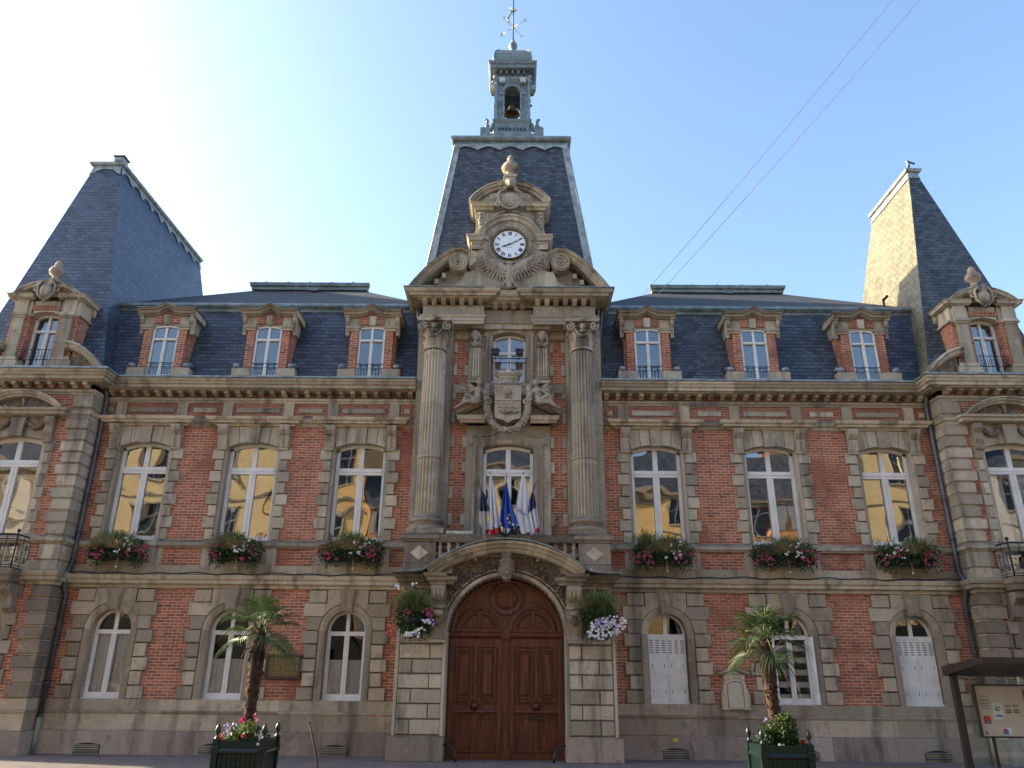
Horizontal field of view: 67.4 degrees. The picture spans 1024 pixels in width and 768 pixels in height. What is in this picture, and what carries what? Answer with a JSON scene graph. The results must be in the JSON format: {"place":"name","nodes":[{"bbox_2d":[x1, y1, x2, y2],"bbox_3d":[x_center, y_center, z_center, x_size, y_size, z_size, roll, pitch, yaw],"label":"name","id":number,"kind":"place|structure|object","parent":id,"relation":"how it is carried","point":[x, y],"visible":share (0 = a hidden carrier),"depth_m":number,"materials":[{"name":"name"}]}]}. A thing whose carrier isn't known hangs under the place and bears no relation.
{"place":"outdoors","nodes":[
{"label":"outdoors","id":0,"kind":"place"},
{"bbox_2d":[0,754,1023,767],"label":"pavement","id":1,"kind":"structure","parent":0,"point":[98,761],"depth_m":16.62,"materials":[{"name":"stone"}]},
{"bbox_2d":[209,721,280,767],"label":"planter box","id":2,"kind":"object","parent":1,"relation":"on","point":[263,752],"visible":0.91,"depth_m":10.61,"materials":[{"name":"wood"}]},
{"bbox_2d":[213,713,270,739],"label":"bedding flowers","id":3,"kind":"object","parent":2,"relation":"on","point":[251,730],"visible":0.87,"depth_m":10.82,"materials":[{"name":"green plant"}]},
{"bbox_2d":[212,589,302,734],"bbox_3d":[-3.763,4.151,11.319,1.416,2.173,1.372,0,-21,0],"label":"palm tree","id":4,"kind":"object","parent":2,"relation":"on","point":[257,647],"visible":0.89,"depth_m":11.32,"materials":[{"name":"green plant"}]},
{"bbox_2d":[308,722,318,767],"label":"leaning post","id":5,"kind":"object","parent":1,"relation":"on","point":[309,723],"visible":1,"depth_m":12.53,"materials":[{"name":"black metal"}]},
{"bbox_2d":[443,743,455,761],"bbox_3d":[-1.370,8.150,16.968,0.323,0.398,0.068,-6,-22,16],"label":"door guard","id":6,"kind":"object","parent":1,"relation":"on","point":[450,747],"visible":0.99,"depth_m":16.96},
{"bbox_2d":[0,39,1023,765],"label":"town hall","id":7,"kind":"structure","parent":1,"relation":"on","point":[148,385],"depth_m":20.20,"materials":[{"name":"stone"}]},
{"bbox_2d":[0,438,42,559],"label":"window","id":8,"kind":"structure","parent":7,"relation":"in","point":[8,500],"depth_m":19.87,"materials":[{"name":"white paint"}]},
{"bbox_2d":[80,609,129,698],"bbox_3d":[-9.882,6.642,18.928,0.990,2.095,0.246,0,-21,0],"label":"window","id":9,"kind":"structure","parent":7,"relation":"in","point":[109,647],"depth_m":18.91,"materials":[{"name":"white paint"}]},
{"bbox_2d":[56,527,156,567],"bbox_3d":[-10.083,4.101,19.118,3.061,1.115,1.021,0,-21,0],"label":"flower box","id":10,"kind":"object","parent":7,"relation":"attached to","point":[114,545],"visible":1,"depth_m":19.11,"materials":[{"name":"green metal"}]},
{"bbox_2d":[108,443,169,539],"bbox_3d":[-9.847,2.860,20.398,1.330,2.650,0.110,0,-21,0],"label":"window","id":11,"kind":"structure","parent":7,"relation":"in","point":[145,470],"depth_m":20.50,"materials":[{"name":"white paint"}]},
{"bbox_2d":[201,611,247,699],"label":"window","id":12,"kind":"structure","parent":7,"relation":"in","point":[223,680],"depth_m":18.80,"materials":[{"name":"white paint"}]},
{"bbox_2d":[177,529,278,568],"bbox_3d":[-6.956,4.084,19.101,2.635,1.002,0.968,0,-21,0],"label":"flower box","id":13,"kind":"object","parent":7,"relation":"attached to","point":[236,547],"visible":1,"depth_m":19.10,"materials":[{"name":"green metal"}]},
{"bbox_2d":[70,571,393,575],"bbox_3d":[-6.877,4.730,19.131,8.304,0.088,0.029,0,-21,0],"label":"ledge cable","id":14,"kind":"object","parent":7,"relation":"attached to","point":[233,573],"visible":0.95,"depth_m":19.12,"materials":[{"name":"black paint"}]},
{"bbox_2d":[218,444,277,540],"bbox_3d":[-6.937,2.880,20.381,1.330,2.650,0.110,0,-21,0],"label":"window","id":15,"kind":"structure","parent":7,"relation":"in","point":[253,471],"depth_m":20.49,"materials":[{"name":"white paint"}]},
{"bbox_2d":[264,654,302,678],"bbox_3d":[-5.525,6.833,18.549,0.860,0.560,0.080,0,-21,0],"label":"wall plaque","id":16,"kind":"object","parent":7,"relation":"attached to","point":[280,669],"depth_m":18.53,"materials":[{"name":"gold metal"}]},
{"bbox_2d":[321,612,365,700],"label":"window","id":17,"kind":"structure","parent":7,"relation":"in","point":[342,681],"depth_m":18.81,"materials":[{"name":"white paint"}]},
{"bbox_2d":[304,530,395,569],"bbox_3d":[-3.954,4.090,19.074,2.489,1.035,1.108,0,-21,0],"label":"flower box","id":18,"kind":"object","parent":7,"relation":"attached to","point":[354,548],"visible":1,"depth_m":19.09,"materials":[{"name":"green metal"}]},
{"bbox_2d":[330,445,385,540],"bbox_3d":[-4.057,2.901,20.365,1.330,2.650,0.110,0,-21,0],"label":"window","id":19,"kind":"structure","parent":7,"relation":"in","point":[361,472],"depth_m":20.49,"materials":[{"name":"white paint"}]},
{"bbox_2d":[356,582,449,641],"bbox_3d":[-2.474,5.231,17.642,2.230,1.311,1.050,0,-21,0],"label":"hanging basket","id":20,"kind":"object","parent":7,"relation":"hanging from","point":[412,603],"visible":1,"depth_m":17.61,"materials":[{"name":"green metal"}]},
{"bbox_2d":[446,531,472,533],"bbox_3d":[-1.281,3.649,18.805,0.660,0.085,0.163,0,-21,0],"label":"light fixture","id":21,"kind":"object","parent":7,"relation":"on","point":[459,532],"visible":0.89,"depth_m":18.73,"materials":[{"name":"white metal"}]},
{"bbox_2d":[446,639,501,759],"bbox_3d":[-0.872,7.264,17.779,1.240,2.600,0.200,0,-21,0],"label":"door leaf","id":22,"kind":"structure","parent":7,"relation":"in","point":[474,707],"depth_m":17.87,"materials":[{"name":"brown wood"}]},
{"bbox_2d":[491,348,499,359],"bbox_3d":[-0.456,-0.821,21.096,0.240,0.300,0.140,0,-21,0],"label":"floodlight","id":23,"kind":"object","parent":7,"relation":"attached to","point":[495,352],"visible":1,"depth_m":21.07,"materials":[{"name":"black metal"}]},
{"bbox_2d":[493,526,520,537],"bbox_3d":[-0.146,3.576,18.478,0.720,0.314,0.120,0,-21,0],"label":"flag holder","id":24,"kind":"object","parent":7,"relation":"on","point":[505,534],"visible":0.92,"depth_m":18.45,"materials":[{"name":"black metal"}]},
{"bbox_2d":[478,479,489,529],"bbox_3d":[-0.657,2.940,18.670,0.401,1.316,0.138,0,-21,0],"label":"flag","id":25,"kind":"object","parent":24,"relation":"in","point":[484,513],"visible":1,"depth_m":18.59,"materials":[{"name":"multicoloured fabric"}]},
{"bbox_2d":[487,472,500,534],"bbox_3d":[-0.428,2.890,18.691,0.340,1.562,0.142,0,-21,0],"label":"flag","id":26,"kind":"object","parent":24,"relation":"in","point":[494,521],"visible":1,"depth_m":18.62,"materials":[{"name":"white fabric"}]},
{"bbox_2d":[500,475,518,528],"bbox_3d":[-0.040,2.893,18.685,0.496,1.420,0.148,0,-21,0],"label":"flag","id":27,"kind":"object","parent":24,"relation":"in","point":[508,518],"visible":1,"depth_m":18.59,"materials":[{"name":"blue fabric"}]},
{"bbox_2d":[513,472,531,533],"bbox_3d":[0.260,2.870,18.678,0.453,1.542,0.154,0,-21,0],"label":"flag","id":28,"kind":"object","parent":24,"relation":"in","point":[521,511],"visible":1,"depth_m":18.63,"materials":[{"name":"white fabric"}]},
{"bbox_2d":[519,480,539,533],"bbox_3d":[0.423,2.970,18.656,0.501,1.323,0.142,0,-21,0],"label":"flag","id":29,"kind":"object","parent":24,"relation":"in","point":[533,518],"visible":1,"depth_m":18.57,"materials":[{"name":"multicoloured fabric"}]},
{"bbox_2d":[482,447,532,534],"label":"window","id":30,"kind":"structure","parent":7,"relation":"in","point":[510,473],"depth_m":20.31,"materials":[{"name":"white paint"}]},
{"bbox_2d":[493,336,525,382],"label":"window","id":31,"kind":"structure","parent":7,"relation":"in","point":[509,354],"depth_m":21.58,"materials":[{"name":"white paint"}]},
{"bbox_2d":[504,98,519,118],"bbox_3d":[0.002,-9.797,27.183,0.557,0.762,0.557,17,-26,-36],"label":"bell","id":32,"kind":"object","parent":7,"relation":"hanging from","point":[511,112],"visible":0.97,"depth_m":27.19,"materials":[{"name":"brown metal"}]},
{"bbox_2d":[501,0,526,38],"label":"weather vane","id":33,"kind":"object","parent":7,"relation":"on","point":[513,10],"visible":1,"depth_m":28.96,"materials":[{"name":"black metal"}]},
{"bbox_2d":[515,348,523,359],"bbox_3d":[0.204,-0.816,21.092,0.240,0.300,0.140,0,-21,0],"label":"floodlight","id":34,"kind":"object","parent":7,"relation":"attached to","point":[519,352],"visible":1,"depth_m":21.07,"materials":[{"name":"black metal"}]},
{"bbox_2d":[509,639,563,760],"bbox_3d":[0.568,7.274,17.771,1.240,2.600,0.200,0,-21,0],"label":"door leaf","id":35,"kind":"structure","parent":7,"relation":"in","point":[535,708],"depth_m":17.87,"materials":[{"name":"brown wood"}]},
{"bbox_2d":[556,587,642,642],"bbox_3d":[2.030,5.278,17.583,2.612,1.256,1.084,0,-21,0],"label":"hanging basket","id":36,"kind":"object","parent":7,"relation":"hanging from","point":[598,603],"visible":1,"depth_m":17.59,"materials":[{"name":"green metal"}]},
{"bbox_2d":[631,447,684,543],"bbox_3d":[3.833,2.957,20.321,1.330,2.650,0.110,0,-21,0],"label":"window","id":37,"kind":"structure","parent":7,"relation":"in","point":[655,474],"depth_m":20.45,"materials":[{"name":"white paint"}]},
{"bbox_2d":[615,527,706,572],"bbox_3d":[3.608,4.116,19.077,2.445,1.085,0.984,0,-21,0],"label":"flower box","id":38,"kind":"object","parent":7,"relation":"attached to","point":[670,551],"visible":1,"depth_m":19.05,"materials":[{"name":"green metal"}]},
{"bbox_2d":[647,614,690,703],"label":"window","id":39,"kind":"structure","parent":7,"relation":"in","point":[667,658],"depth_m":18.69,"materials":[{"name":"white paint"}]},
{"bbox_2d":[646,0,892,290],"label":"overhead cable","id":40,"kind":"object","parent":7,"relation":"attached to","point":[781,133],"visible":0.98,"depth_m":19.04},
{"bbox_2d":[744,448,802,544],"bbox_3d":[6.863,2.979,20.304,1.330,2.650,0.110,0,-21,0],"label":"window","id":41,"kind":"structure","parent":7,"relation":"in","point":[768,475],"depth_m":20.41,"materials":[{"name":"white paint"}]},
{"bbox_2d":[728,533,835,573],"bbox_3d":[6.689,4.225,19.060,2.914,1.090,0.871,0,-21,0],"label":"flower box","id":42,"kind":"object","parent":7,"relation":"attached to","point":[791,551],"visible":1,"depth_m":19.03,"materials":[{"name":"green metal"}]},
{"bbox_2d":[660,1,918,291],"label":"overhead cable","id":43,"kind":"object","parent":7,"relation":"attached to","point":[801,135],"visible":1,"depth_m":19.15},
{"bbox_2d":[620,575,961,580],"bbox_3d":[6.822,4.827,19.054,8.704,0.088,0.029,0,-21,0],"label":"ledge cable","id":44,"kind":"object","parent":7,"relation":"attached to","point":[795,578],"visible":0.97,"depth_m":19.05,"materials":[{"name":"black paint"}]},
{"bbox_2d":[771,615,820,704],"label":"window","id":45,"kind":"structure","parent":7,"relation":"in","point":[813,698],"depth_m":18.68,"materials":[{"name":"white paint"}]},
{"bbox_2d":[859,449,919,545],"bbox_3d":[9.912,3.000,20.287,1.330,2.650,0.110,0,-21,0],"label":"window","id":46,"kind":"structure","parent":7,"relation":"in","point":[882,476],"depth_m":20.38,"materials":[{"name":"white paint"}]},
{"bbox_2d":[872,535,962,573],"bbox_3d":[10.104,4.204,19.012,2.572,0.997,1.055,0,-21,0],"label":"flower box","id":47,"kind":"object","parent":7,"relation":"attached to","point":[920,553],"visible":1,"depth_m":19.00,"materials":[{"name":"green metal"}]},
{"bbox_2d":[896,616,945,706],"bbox_3d":[9.877,6.770,18.785,0.990,2.095,0.175,0,-21,0],"label":"window","id":48,"kind":"structure","parent":7,"relation":"in","point":[921,683],"depth_m":18.65,"materials":[{"name":"white paint"}]},
{"bbox_2d":[984,445,1023,568],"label":"window","id":49,"kind":"structure","parent":7,"relation":"in","point":[1015,475],"depth_m":19.82,"materials":[{"name":"white paint"}]},
{"bbox_2d":[553,744,565,762],"bbox_3d":[1.043,8.167,16.955,0.323,0.398,0.068,6,-22,-15],"label":"door guard","id":50,"kind":"object","parent":1,"relation":"on","point":[558,748],"visible":0.98,"depth_m":16.95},
{"bbox_2d":[746,726,815,767],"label":"planter box","id":51,"kind":"object","parent":1,"relation":"on","point":[762,754],"visible":0.81,"depth_m":10.57,"materials":[{"name":"wood"}]},
{"bbox_2d":[720,600,814,735],"bbox_3d":[3.738,4.227,11.254,1.387,2.084,1.343,17,-26,-36],"label":"palm tree","id":52,"kind":"object","parent":51,"relation":"on","point":[767,656],"visible":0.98,"depth_m":11.28,"materials":[{"name":"green plant"}]},
{"bbox_2d":[755,710,807,745],"bbox_3d":[3.802,4.936,10.849,0.733,0.603,0.416,0,-21,0],"label":"round bush","id":53,"kind":"object","parent":51,"relation":"on","point":[781,725],"visible":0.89,"depth_m":10.79,"materials":[{"name":"green plant"}]},
{"bbox_2d":[941,657,1023,767],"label":"information shelter","id":54,"kind":"object","parent":1,"relation":"on","point":[999,709],"visible":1,"depth_m":15.19,"materials":[{"name":"metal"}]},
{"bbox_2d":[0,0,1023,333],"label":"sky","id":55,"kind":"structure","parent":0,"point":[284,140],"materials":[{"name":"blue"}]}
]}

